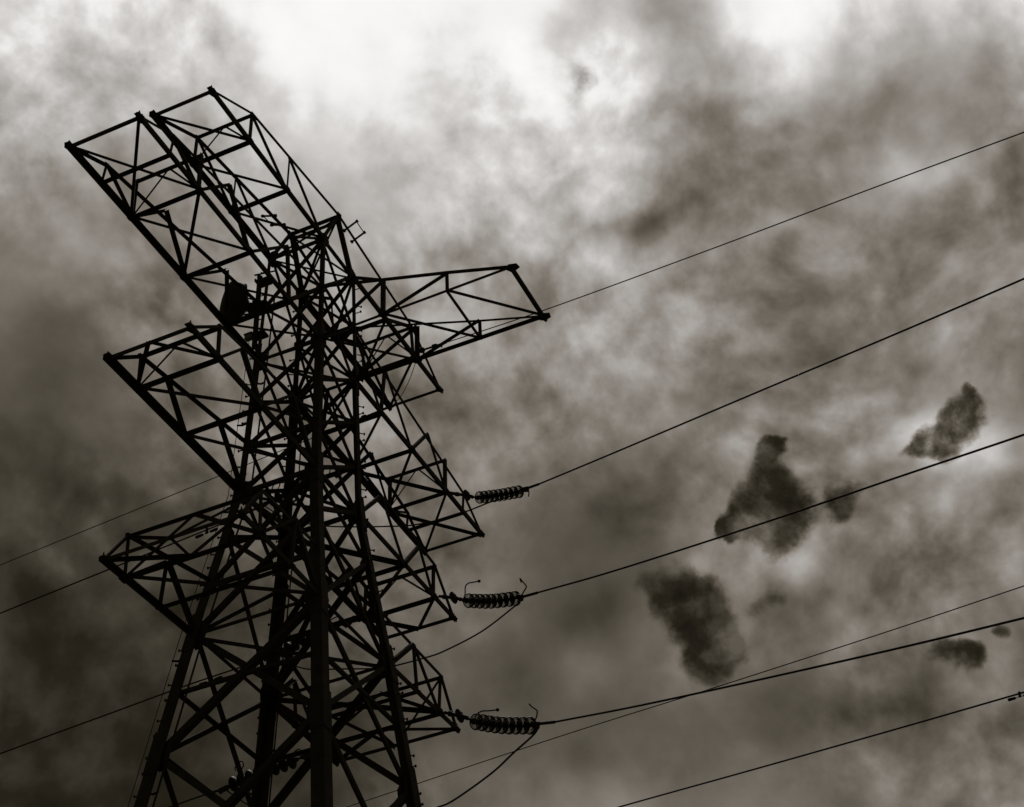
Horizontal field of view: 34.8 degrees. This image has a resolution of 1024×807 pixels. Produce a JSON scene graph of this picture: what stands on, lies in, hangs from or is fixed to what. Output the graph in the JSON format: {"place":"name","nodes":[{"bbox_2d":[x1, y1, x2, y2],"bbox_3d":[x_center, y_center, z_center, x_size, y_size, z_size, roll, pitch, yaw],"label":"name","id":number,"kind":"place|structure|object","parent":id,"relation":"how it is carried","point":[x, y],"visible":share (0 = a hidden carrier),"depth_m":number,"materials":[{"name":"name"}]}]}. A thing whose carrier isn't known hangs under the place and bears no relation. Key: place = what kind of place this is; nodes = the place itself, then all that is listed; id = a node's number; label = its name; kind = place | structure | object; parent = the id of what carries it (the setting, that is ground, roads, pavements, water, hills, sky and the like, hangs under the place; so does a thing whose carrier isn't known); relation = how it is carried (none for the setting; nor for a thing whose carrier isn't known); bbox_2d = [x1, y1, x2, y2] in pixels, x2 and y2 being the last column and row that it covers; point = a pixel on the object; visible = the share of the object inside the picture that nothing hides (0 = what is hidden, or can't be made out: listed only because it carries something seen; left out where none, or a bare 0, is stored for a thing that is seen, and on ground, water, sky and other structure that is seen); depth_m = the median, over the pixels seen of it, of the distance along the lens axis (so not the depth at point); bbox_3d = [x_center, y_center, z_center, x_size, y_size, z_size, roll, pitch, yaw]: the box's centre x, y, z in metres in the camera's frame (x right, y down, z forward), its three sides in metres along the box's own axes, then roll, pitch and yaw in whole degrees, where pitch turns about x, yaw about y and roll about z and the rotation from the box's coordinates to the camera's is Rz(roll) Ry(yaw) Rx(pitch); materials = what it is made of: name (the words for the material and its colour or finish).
{"place":"outdoors","nodes":[
{"label":"outdoors","id":0,"kind":"place"},
{"bbox_2d":[0,0,1023,806],"label":"sky","id":1,"kind":"structure","parent":0,"point":[586,146],"materials":[{"name":"grey"}]},
{"bbox_2d":[347,585,1023,806],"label":"overhead cable","id":2,"kind":"object","parent":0,"point":[717,686],"visible":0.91,"depth_m":31.19,"materials":[{"name":"metal"}]},
{"label":"ground","id":3,"kind":"structure","parent":0,"visible":0},
{"bbox_2d":[64,85,550,806],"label":"pylon","id":4,"kind":"object","parent":3,"relation":"on","point":[316,729],"visible":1,"depth_m":27.98,"materials":[{"name":"metal"}]},
{"bbox_2d":[128,340,249,805],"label":"safety line","id":5,"kind":"object","parent":4,"relation":"attached to","point":[244,424],"visible":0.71,"depth_m":26.24,"materials":[{"name":"metal"}]},
{"bbox_2d":[151,298,274,806],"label":"feeder cable","id":6,"kind":"object","parent":4,"relation":"attached to","point":[181,710],"visible":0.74,"depth_m":26.68,"materials":[{"name":"metal"}]},
{"bbox_2d":[243,331,252,341],"bbox_3d":[-4.981,-1.012,30.766,0.208,0.774,0.130,-19,-43,17],"label":"junction box","id":7,"kind":"object","parent":4,"relation":"attached to","point":[248,336],"visible":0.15,"depth_m":30.94,"materials":[{"name":"metal"}]},
{"bbox_2d":[213,749,309,793],"bbox_3d":[-4.537,6.587,29.676,2.628,0.574,0.286,-24,-45,23],"label":"insulator string","id":8,"kind":"object","parent":4,"relation":"attached to","point":[234,784],"visible":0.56,"depth_m":29.46,"materials":[{"name":"ceramic"}]},
{"bbox_2d":[169,794,204,806],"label":"conductor","id":9,"kind":"object","parent":8,"relation":"attached to","point":[189,800],"visible":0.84,"depth_m":30.23,"materials":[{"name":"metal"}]},
{"bbox_2d":[252,270,275,349],"bbox_3d":[-4.804,-1.819,31.451,0.433,2.043,0.235,-19,-43,17],"label":"antenna pole","id":10,"kind":"object","parent":4,"relation":"attached to","point":[261,280],"visible":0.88,"depth_m":31.47,"materials":[{"name":"metal"}]},
{"bbox_2d":[219,281,260,320],"bbox_3d":[-5.327,-1.930,31.366,0.816,0.834,0.758,-19,-43,17],"label":"dish antenna","id":11,"kind":"object","parent":10,"relation":"attached to","point":[240,305],"visible":0.64,"depth_m":31.06,"materials":[{"name":"metal"}]},
{"bbox_2d":[266,442,301,804],"bbox_3d":[-4.083,8.738,25.499,0.134,18.889,2.973,12,-43,-17],"label":"feeder cable","id":12,"kind":"object","parent":4,"relation":"attached to","point":[274,749],"visible":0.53,"depth_m":27.77,"materials":[{"name":"metal"}]},
{"bbox_2d":[247,470,341,513],"bbox_3d":[-4.511,1.700,33.826,3.058,0.613,0.268,-24,-45,23],"label":"insulator string","id":13,"kind":"object","parent":4,"relation":"attached to","point":[276,496],"visible":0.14,"depth_m":33.84,"materials":[{"name":"ceramic"}]},
{"bbox_2d":[0,524,219,613],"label":"conductor","id":14,"kind":"object","parent":13,"relation":"attached to","point":[103,571],"visible":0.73,"depth_m":36.05,"materials":[{"name":"metal"}]},
{"bbox_2d":[195,528,217,538],"bbox_3d":[-6.469,2.718,34.614,0.602,0.172,0.071,-24,-45,23],"label":"vibration damper","id":15,"kind":"object","parent":14,"relation":"attached to","point":[206,532],"visible":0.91,"depth_m":34.61,"materials":[{"name":"metal"}]},
{"bbox_2d":[265,489,525,527],"bbox_3d":[-2.431,1.963,32.824,5.792,1.613,0.031,-16,-42,14],"label":"jumper cable","id":16,"kind":"object","parent":13,"relation":"hanging from","point":[433,520],"visible":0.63,"depth_m":32.02,"materials":[{"name":"metal"}]},
{"bbox_2d":[265,615,360,658],"bbox_3d":[-4.044,4.550,32.201,2.830,0.569,0.268,-24,-45,23],"label":"insulator string","id":17,"kind":"object","parent":4,"relation":"attached to","point":[288,645],"visible":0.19,"depth_m":32.11,"materials":[{"name":"ceramic"}]},
{"bbox_2d":[0,667,240,753],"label":"conductor","id":18,"kind":"object","parent":17,"relation":"attached to","point":[112,712],"visible":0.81,"depth_m":34.22,"materials":[{"name":"metal"}]},
{"bbox_2d":[199,675,222,683],"bbox_3d":[-6.092,5.583,33.050,0.602,0.172,0.071,-24,-45,23],"label":"vibration damper","id":19,"kind":"object","parent":18,"relation":"attached to","point":[218,677],"visible":0.45,"depth_m":32.94,"materials":[{"name":"metal"}]},
{"bbox_2d":[360,407,386,417],"bbox_3d":[-3.156,0.262,36.113,1.051,0.147,0.120,-24,-45,23],"label":"earth clamp","id":20,"kind":"object","parent":4,"relation":"attached to","point":[384,408],"visible":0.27,"depth_m":36.06,"materials":[{"name":"metal"}]},
{"bbox_2d":[0,438,311,564],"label":"earth wire","id":21,"kind":"object","parent":20,"relation":"attached to","point":[133,510],"visible":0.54,"depth_m":39.16,"materials":[{"name":"metal"}]},
{"bbox_2d":[390,364,414,407],"bbox_3d":[-2.324,-0.364,35.001,0.016,0.325,1.882,13,-43,-18],"label":"jumper cable","id":22,"kind":"object","parent":4,"relation":"hanging from","point":[406,385],"visible":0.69,"depth_m":34.71,"materials":[{"name":"metal"}]},
{"bbox_2d":[414,343,446,352],"bbox_3d":[-1.716,-1.172,34.307,0.120,0.458,0.993,31,-51,-33],"label":"earth clamp","id":23,"kind":"object","parent":4,"relation":"attached to","point":[422,349],"visible":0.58,"depth_m":34.38,"materials":[{"name":"metal"}]},
{"bbox_2d":[449,132,1023,341],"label":"earth wire","id":24,"kind":"object","parent":23,"relation":"attached to","point":[763,229],"visible":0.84,"depth_m":27.71,"materials":[{"name":"metal"}]},
{"bbox_2d":[438,578,537,608],"bbox_3d":[-0.468,3.501,29.920,0.276,1.299,2.566,31,-51,-33],"label":"insulator string","id":25,"kind":"object","parent":4,"relation":"hanging from","point":[478,600],"visible":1,"depth_m":29.76,"materials":[{"name":"ceramic"}]},
{"bbox_2d":[296,598,520,669],"bbox_3d":[-2.324,4.404,30.642,6.202,1.650,0.047,-27,-46,25],"label":"jumper cable","id":26,"kind":"object","parent":25,"relation":"hanging from","point":[504,614],"visible":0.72,"depth_m":29.52,"materials":[{"name":"metal"}]},
{"bbox_2d":[537,434,1023,593],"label":"conductor","id":27,"kind":"object","parent":25,"relation":"attached to","point":[867,487],"visible":1,"depth_m":25.03,"materials":[{"name":"metal"}]},
{"bbox_2d":[451,483,538,503],"bbox_3d":[-0.363,1.748,32.513,0.255,1.365,2.469,31,-51,-33],"label":"insulator string","id":28,"kind":"object","parent":4,"relation":"attached to","point":[482,496],"visible":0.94,"depth_m":32.35,"materials":[{"name":"ceramic"}]},
{"bbox_2d":[538,278,1023,484],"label":"conductor","id":29,"kind":"object","parent":28,"relation":"attached to","point":[906,329],"visible":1,"depth_m":27.49,"materials":[{"name":"metal"}]},
{"bbox_2d":[444,703,554,734],"bbox_3d":[-0.242,5.229,27.240,0.289,1.380,2.596,31,-51,-33],"label":"insulator string","id":30,"kind":"object","parent":4,"relation":"hanging from","point":[505,725],"visible":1,"depth_m":27.08,"materials":[{"name":"ceramic"}]},
{"bbox_2d":[225,724,539,806],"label":"jumper cable","id":31,"kind":"object","parent":30,"relation":"hanging from","point":[500,765],"visible":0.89,"depth_m":26.40,"materials":[{"name":"metal"}]},
{"bbox_2d":[554,617,1023,722],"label":"conductor","id":32,"kind":"object","parent":30,"relation":"attached to","point":[854,658],"visible":1,"depth_m":22.75,"materials":[{"name":"metal"}]},
{"bbox_2d":[618,691,1023,806],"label":"overhead cable","id":33,"kind":"object","parent":4,"relation":"attached to","point":[995,700],"visible":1,"depth_m":25.16,"materials":[{"name":"metal"}]},
{"bbox_2d":[1008,691,1023,700],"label":"vibration damper","id":34,"kind":"object","parent":33,"relation":"attached to","point":[1014,698],"visible":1,"depth_m":23.13,"materials":[{"name":"metal"}]}
]}

